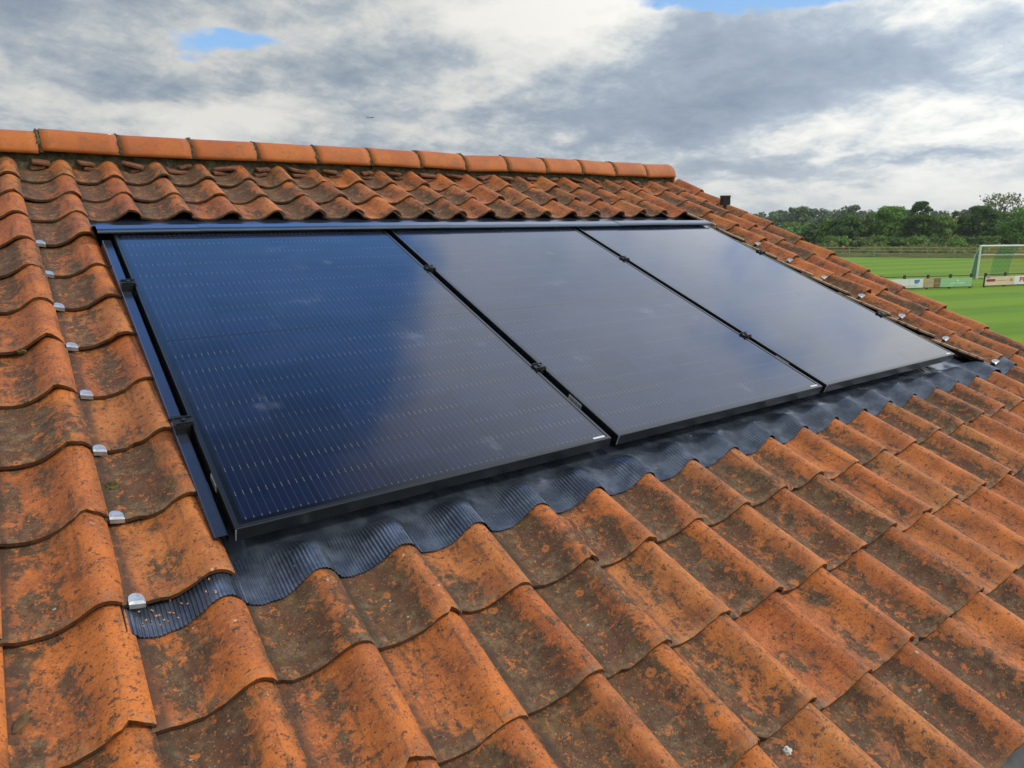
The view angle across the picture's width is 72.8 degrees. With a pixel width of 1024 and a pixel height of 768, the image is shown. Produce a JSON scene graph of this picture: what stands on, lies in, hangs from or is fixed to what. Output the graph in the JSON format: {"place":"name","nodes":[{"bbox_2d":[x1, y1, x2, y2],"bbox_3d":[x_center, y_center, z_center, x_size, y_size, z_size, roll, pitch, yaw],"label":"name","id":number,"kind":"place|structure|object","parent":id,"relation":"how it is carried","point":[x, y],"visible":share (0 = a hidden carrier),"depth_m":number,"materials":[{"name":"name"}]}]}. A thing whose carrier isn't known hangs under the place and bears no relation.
{"place":"outdoors","nodes":[
{"label":"outdoors","id":0,"kind":"place"},
{"bbox_2d":[0,0,1023,219],"label":"sky","id":1,"kind":"structure","parent":0,"point":[767,105],"materials":[{"name":"grey"}]},
{"bbox_2d":[840,257,1023,343],"bbox_3d":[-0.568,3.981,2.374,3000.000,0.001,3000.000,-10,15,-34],"label":"ground","id":2,"kind":"structure","parent":0,"point":[998,309],"depth_m":45.15,"materials":[{"name":"green plant"}]},
{"bbox_2d":[0,128,1023,767],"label":"tiled building","id":3,"kind":"structure","parent":2,"relation":"on","point":[838,594],"depth_m":1.71,"materials":[{"name":"tile"}]},
{"bbox_2d":[14,349,26,353],"bbox_3d":[-1.449,-0.097,2.048,0.034,0.016,0.023,-10,37,-34],"label":"moss clump","id":4,"kind":"object","parent":3,"relation":"on","point":[20,351],"visible":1,"depth_m":2.04,"materials":[{"name":"green plant"}]},
{"bbox_2d":[12,709,32,734],"bbox_3d":[-0.831,0.574,1.179,0.019,0.010,0.046,13,30,0],"label":"dead leaf","id":5,"kind":"object","parent":3,"relation":"on","point":[22,720],"visible":1,"depth_m":1.18,"materials":[{"name":"brown plant"}]},
{"bbox_2d":[103,481,119,489],"bbox_3d":[-0.969,0.250,1.677,0.042,0.028,0.037,-10,37,-34],"label":"moss clump","id":6,"kind":"object","parent":3,"relation":"on","point":[111,485],"visible":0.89,"depth_m":1.67,"materials":[{"name":"green plant"}]},
{"bbox_2d":[101,240,228,541],"bbox_3d":[-1.108,-0.089,2.115,0.038,0.048,1.688,-10,37,-34],"label":"side flashing","id":7,"kind":"object","parent":3,"relation":"attached to","point":[206,502],"visible":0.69,"depth_m":1.92,"materials":[{"name":"black metal"}]},
{"bbox_2d":[90,214,710,233],"bbox_3d":[-0.255,-0.888,3.785,3.529,0.080,0.448,-9,15,-34],"label":"head flashing","id":8,"kind":"object","parent":3,"relation":"attached to","point":[174,224],"visible":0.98,"depth_m":3.37,"materials":[{"name":"black metal"}]},
{"bbox_2d":[121,354,1016,637],"bbox_3d":[0.898,0.143,2.589,4.175,0.082,0.261,-10,37,-34],"label":"apron flashing","id":9,"kind":"object","parent":3,"relation":"on","point":[277,564],"visible":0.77,"depth_m":1.92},
{"bbox_2d":[720,195,730,209],"bbox_3d":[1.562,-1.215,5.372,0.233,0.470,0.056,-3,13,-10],"label":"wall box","id":10,"kind":"object","parent":3,"relation":"attached to","point":[725,200],"visible":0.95,"depth_m":5.32,"materials":[{"name":"black plastic"}]},
{"bbox_2d":[782,745,791,755],"bbox_3d":[0.578,0.770,1.456,0.024,0.016,0.019,-10,37,-34],"label":"stone chip","id":11,"kind":"object","parent":3,"relation":"on","point":[786,750],"visible":1,"depth_m":1.45,"materials":[{"name":"white stone"}]},
{"bbox_3d":[0.547,-0.091,2.811,3.489,0.032,0.040,-10,37,-34],"label":"mounting rail","id":12,"kind":"object","parent":3,"relation":"attached to","visible":0},
{"bbox_2d":[173,415,194,440],"bbox_3d":[-0.864,0.117,1.828,0.046,0.062,0.044,-10,37,-34],"label":"panel clamp","id":13,"kind":"object","parent":12,"relation":"attached to","point":[182,425],"visible":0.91,"depth_m":1.81,"materials":[{"name":"black metal"}]},
{"bbox_2d":[113,229,610,540],"bbox_3d":[-0.618,-0.192,2.438,1.136,0.036,1.724,-10,37,-34],"label":"solar panel","id":14,"kind":"object","parent":12,"relation":"attached to","point":[314,375],"visible":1,"depth_m":2.19,"materials":[{"name":"blue glass"}]},
{"bbox_2d":[531,362,546,374],"bbox_3d":[0.091,-0.043,2.479,0.044,0.062,0.044,-10,37,-34],"label":"panel clamp","id":15,"kind":"object","parent":12,"relation":"on","point":[540,367],"visible":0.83,"depth_m":2.46,"materials":[{"name":"black metal"}]},
{"bbox_2d":[389,227,822,444],"bbox_3d":[0.336,-0.351,3.087,1.136,0.036,1.724,-10,37,-34],"label":"solar panel","id":16,"kind":"object","parent":12,"relation":"attached to","point":[622,350],"visible":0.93,"depth_m":2.88,"materials":[{"name":"black glass"}]},
{"bbox_2d":[740,331,751,338],"bbox_3d":[1.045,-0.203,3.128,0.044,0.062,0.044,-10,37,-34],"label":"panel clamp","id":17,"kind":"object","parent":12,"relation":"on","point":[746,334],"visible":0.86,"depth_m":3.11,"materials":[{"name":"black metal"}]},
{"bbox_2d":[576,225,954,391],"bbox_3d":[1.290,-0.511,3.737,1.136,0.036,1.724,-10,37,-34],"label":"solar panel","id":18,"kind":"object","parent":12,"relation":"attached to","point":[827,339],"visible":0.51,"depth_m":3.56,"materials":[{"name":"black glass"}]},
{"bbox_2d":[876,311,885,316],"bbox_3d":[1.999,-0.362,3.778,0.048,0.062,0.044,-10,37,-34],"label":"panel clamp","id":19,"kind":"object","parent":12,"relation":"attached to","point":[881,313],"visible":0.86,"depth_m":3.76,"materials":[{"name":"black metal"}]},
{"bbox_2d":[818,234,1023,258],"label":"field margin","id":20,"kind":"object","parent":2,"relation":"on","point":[920,255],"depth_m":91.11,"materials":[{"name":"green plant"}]},
{"bbox_2d":[758,211,782,225],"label":"broadleaf tree","id":21,"kind":"object","parent":20,"relation":"on","point":[773,216],"visible":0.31,"depth_m":261.74,"materials":[{"name":"green plant"}]},
{"bbox_2d":[775,210,792,224],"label":"broadleaf tree","id":22,"kind":"object","parent":20,"relation":"on","point":[786,213],"visible":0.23,"depth_m":275.91,"materials":[{"name":"green plant"}]},
{"bbox_2d":[780,221,809,231],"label":"broadleaf tree","id":23,"kind":"object","parent":20,"relation":"on","point":[792,226],"visible":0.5,"depth_m":189.53,"materials":[{"name":"green plant"}]},
{"bbox_2d":[781,206,816,225],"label":"broadleaf tree","id":24,"kind":"object","parent":20,"relation":"on","point":[798,213],"visible":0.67,"depth_m":249.04,"materials":[{"name":"green plant"}]},
{"bbox_2d":[796,223,819,244],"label":"broadleaf tree","id":25,"kind":"object","parent":20,"relation":"on","point":[808,234],"visible":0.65,"depth_m":129.49,"materials":[{"name":"green plant"}]},
{"bbox_2d":[807,208,832,223],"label":"broadleaf tree","id":26,"kind":"object","parent":20,"relation":"on","point":[819,215],"visible":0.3,"depth_m":261.24,"materials":[{"name":"green plant"}]},
{"bbox_2d":[815,218,837,244],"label":"broadleaf tree","id":27,"kind":"object","parent":20,"relation":"on","point":[824,228],"visible":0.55,"depth_m":123.65,"materials":[{"name":"green plant"}]},
{"bbox_2d":[828,209,841,222],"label":"broadleaf tree","id":28,"kind":"object","parent":20,"relation":"on","point":[837,216],"visible":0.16,"depth_m":274.99,"materials":[{"name":"green plant"}]},
{"bbox_2d":[820,235,851,246],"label":"undergrowth bush","id":29,"kind":"object","parent":20,"relation":"on","point":[844,240],"visible":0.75,"depth_m":116.13,"materials":[{"name":"green plant"}]},
{"bbox_2d":[819,211,867,245],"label":"broadleaf tree","id":30,"kind":"object","parent":20,"relation":"on","point":[851,226],"visible":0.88,"depth_m":120.79,"materials":[{"name":"green plant"}]},
{"bbox_2d":[839,204,874,219],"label":"broadleaf tree","id":31,"kind":"object","parent":20,"relation":"on","point":[860,214],"visible":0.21,"depth_m":248.25,"materials":[{"name":"green plant"}]},
{"bbox_2d":[849,236,874,248],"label":"undergrowth bush","id":32,"kind":"object","parent":20,"relation":"on","point":[860,241],"visible":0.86,"depth_m":116.31,"materials":[{"name":"green plant"}]},
{"bbox_2d":[861,212,876,236],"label":"broadleaf tree","id":33,"kind":"object","parent":20,"relation":"on","point":[868,220],"visible":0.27,"depth_m":125.27,"materials":[{"name":"green plant"}]},
{"bbox_2d":[868,235,894,246],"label":"undergrowth bush","id":34,"kind":"object","parent":20,"relation":"on","point":[881,239],"visible":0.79,"depth_m":116.23,"materials":[{"name":"green plant"}]},
{"bbox_2d":[868,205,907,237],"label":"broadleaf tree","id":35,"kind":"object","parent":20,"relation":"on","point":[888,223],"visible":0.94,"depth_m":121.37,"materials":[{"name":"green plant"}]},
{"bbox_2d":[888,236,910,246],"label":"undergrowth bush","id":36,"kind":"object","parent":20,"relation":"on","point":[898,241],"visible":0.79,"depth_m":116.04,"materials":[{"name":"green plant"}]},
{"bbox_2d":[898,215,908,238],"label":"broadleaf tree","id":37,"kind":"object","parent":20,"relation":"on","point":[904,219],"visible":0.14,"depth_m":127.16,"materials":[{"name":"green plant"}]},
{"bbox_2d":[810,240,1023,254],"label":"hedge","id":38,"kind":"object","parent":20,"relation":"on","point":[830,244],"visible":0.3,"depth_m":100.31,"materials":[{"name":"green plant"}]},
{"bbox_2d":[905,235,931,245],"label":"undergrowth bush","id":39,"kind":"object","parent":20,"relation":"on","point":[920,239],"visible":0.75,"depth_m":115.91,"materials":[{"name":"green plant"}]},
{"bbox_2d":[902,201,935,237],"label":"broadleaf tree","id":40,"kind":"object","parent":20,"relation":"on","point":[919,224],"visible":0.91,"depth_m":119.85,"materials":[{"name":"green plant"}]},
{"bbox_2d":[822,244,1023,257],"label":"field fence","id":41,"kind":"object","parent":20,"relation":"on","point":[900,250],"visible":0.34,"depth_m":87.68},
{"bbox_2d":[927,236,948,245],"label":"undergrowth bush","id":42,"kind":"object","parent":20,"relation":"on","point":[939,240],"visible":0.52,"depth_m":115.79,"materials":[{"name":"green plant"}]},
{"bbox_2d":[927,210,948,215],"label":"broadleaf tree","id":43,"kind":"object","parent":20,"relation":"on","point":[934,213],"visible":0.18,"depth_m":277.15,"materials":[{"name":"green plant"}]},
{"bbox_2d":[927,214,957,237],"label":"broadleaf tree","id":44,"kind":"object","parent":20,"relation":"on","point":[942,225],"visible":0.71,"depth_m":119.28,"materials":[{"name":"green plant"}]},
{"bbox_2d":[943,235,967,242],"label":"undergrowth bush","id":45,"kind":"object","parent":20,"relation":"on","point":[953,237],"visible":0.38,"depth_m":116.10,"materials":[{"name":"green plant"}]},
{"bbox_2d":[942,238,971,248],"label":"shrub","id":46,"kind":"object","parent":20,"relation":"on","point":[961,242],"visible":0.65,"depth_m":104.95,"materials":[{"name":"green plant"}]},
{"bbox_2d":[949,210,970,235],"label":"broadleaf tree","id":47,"kind":"object","parent":20,"relation":"on","point":[955,213],"visible":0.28,"depth_m":123.35,"materials":[{"name":"green plant"}]},
{"bbox_2d":[959,209,978,219],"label":"broadleaf tree","id":48,"kind":"object","parent":20,"relation":"on","point":[964,212],"visible":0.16,"depth_m":247.73,"materials":[{"name":"green plant"}]},
{"bbox_2d":[964,236,981,246],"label":"undergrowth bush","id":49,"kind":"object","parent":20,"relation":"on","point":[973,240],"visible":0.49,"depth_m":115.71,"materials":[{"name":"green plant"}]},
{"bbox_2d":[957,204,1005,237],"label":"broadleaf tree","id":50,"kind":"object","parent":20,"relation":"on","point":[988,217],"visible":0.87,"depth_m":119.61,"materials":[{"name":"green plant"}]},
{"bbox_2d":[976,235,1008,244],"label":"undergrowth bush","id":51,"kind":"object","parent":20,"relation":"on","point":[994,238],"visible":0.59,"depth_m":116.15,"materials":[{"name":"green plant"}]},
{"bbox_2d":[980,192,1023,214],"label":"broadleaf tree","id":52,"kind":"object","parent":20,"relation":"on","point":[1003,207],"visible":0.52,"depth_m":127.45,"materials":[{"name":"green plant"}]},
{"bbox_2d":[992,211,1016,236],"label":"broadleaf tree","id":53,"kind":"object","parent":20,"relation":"on","point":[1007,215],"visible":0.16,"depth_m":121.33,"materials":[{"name":"green plant"}]},
{"bbox_2d":[995,207,1023,244],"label":"broadleaf tree","id":54,"kind":"object","parent":20,"relation":"on","point":[1015,231],"visible":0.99,"depth_m":112.23,"materials":[{"name":"green plant"}]},
{"bbox_2d":[1000,235,1019,244],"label":"undergrowth bush","id":55,"kind":"object","parent":20,"relation":"on","point":[1010,243],"visible":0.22,"depth_m":116.09,"materials":[{"name":"green plant"}]},
{"bbox_2d":[881,274,973,288],"bbox_3d":[24.247,-6.638,45.665,13.540,0.950,0.120,-3,13,-8],"label":"spectator rail","id":56,"kind":"object","parent":2,"relation":"on","point":[949,275],"visible":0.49,"depth_m":46.17,"materials":[{"name":"black metal"}]},
{"bbox_2d":[891,279,923,287],"bbox_3d":[26.102,-6.634,45.856,2.340,0.590,0.032,-3,13,-8],"label":"advert board","id":57,"kind":"object","parent":56,"relation":"attached to","point":[912,283],"visible":0.84,"depth_m":45.88,"materials":[{"name":"white plastic"}]},
{"bbox_2d":[923,278,933,287],"bbox_3d":[27.645,-6.703,46.069,0.740,0.590,0.033,-3,13,-8],"label":"advert board","id":58,"kind":"object","parent":56,"relation":"attached to","point":[929,282],"visible":1,"depth_m":46.06,"materials":[{"name":"beige plastic"}]},
{"bbox_2d":[933,278,940,286],"bbox_3d":[28.257,-6.730,46.154,0.457,0.590,0.033,-3,13,-8],"label":"advert board","id":59,"kind":"object","parent":56,"relation":"attached to","point":[936,282],"visible":1,"depth_m":46.14,"materials":[{"name":"brown plastic"}]},
{"bbox_2d":[940,277,972,286],"bbox_3d":[29.657,-6.792,46.347,2.332,0.590,0.035,-3,13,-8],"label":"advert board","id":60,"kind":"object","parent":56,"relation":"attached to","point":[953,282],"visible":1,"depth_m":46.33,"materials":[{"name":"green plastic"}]},
{"bbox_2d":[970,245,1023,278],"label":"football goal","id":61,"kind":"object","parent":2,"relation":"on","point":[978,259],"visible":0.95,"depth_m":53.99,"materials":[{"name":"white paint"}]},
{"bbox_2d":[983,272,1023,286],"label":"spectator rail","id":62,"kind":"object","parent":2,"relation":"on","point":[986,274],"visible":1,"depth_m":47.15,"materials":[{"name":"black metal"}]},
{"bbox_2d":[984,276,1014,285],"bbox_3d":[33.111,-7.014,47.128,2.465,0.590,0.034,-4,13,-14],"label":"advert board","id":63,"kind":"object","parent":62,"relation":"attached to","point":[1002,280],"visible":1,"depth_m":47.12,"materials":[{"name":"beige plastic"}]},
{"bbox_2d":[1014,275,1023,283],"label":"advert board","id":64,"kind":"object","parent":62,"relation":"attached to","point":[1018,279],"visible":1,"depth_m":47.52,"materials":[{"name":"white plastic"}]},
{"label":"rail","id":65,"kind":"object","parent":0,"visible":0},
{"bbox_2d":[120,279,136,298],"bbox_3d":[-1.317,-0.327,2.385,0.046,0.062,0.044,-10,37,-34],"label":"panel clamp","id":66,"kind":"object","parent":65,"relation":"attached to","point":[126,285],"visible":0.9,"depth_m":2.37,"materials":[{"name":"black metal"}]},
{"bbox_2d":[424,265,435,273],"bbox_3d":[-0.362,-0.487,3.035,0.044,0.062,0.044,-10,37,-34],"label":"panel clamp","id":67,"kind":"object","parent":65,"relation":"on","point":[431,268],"visible":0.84,"depth_m":3.02,"materials":[{"name":"black metal"}]},
{"bbox_2d":[620,256,629,261],"bbox_3d":[0.592,-0.647,3.685,0.044,0.062,0.044,-10,37,-34],"label":"panel clamp","id":68,"kind":"object","parent":65,"relation":"on","point":[625,258],"visible":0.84,"depth_m":3.67,"materials":[{"name":"black metal"}]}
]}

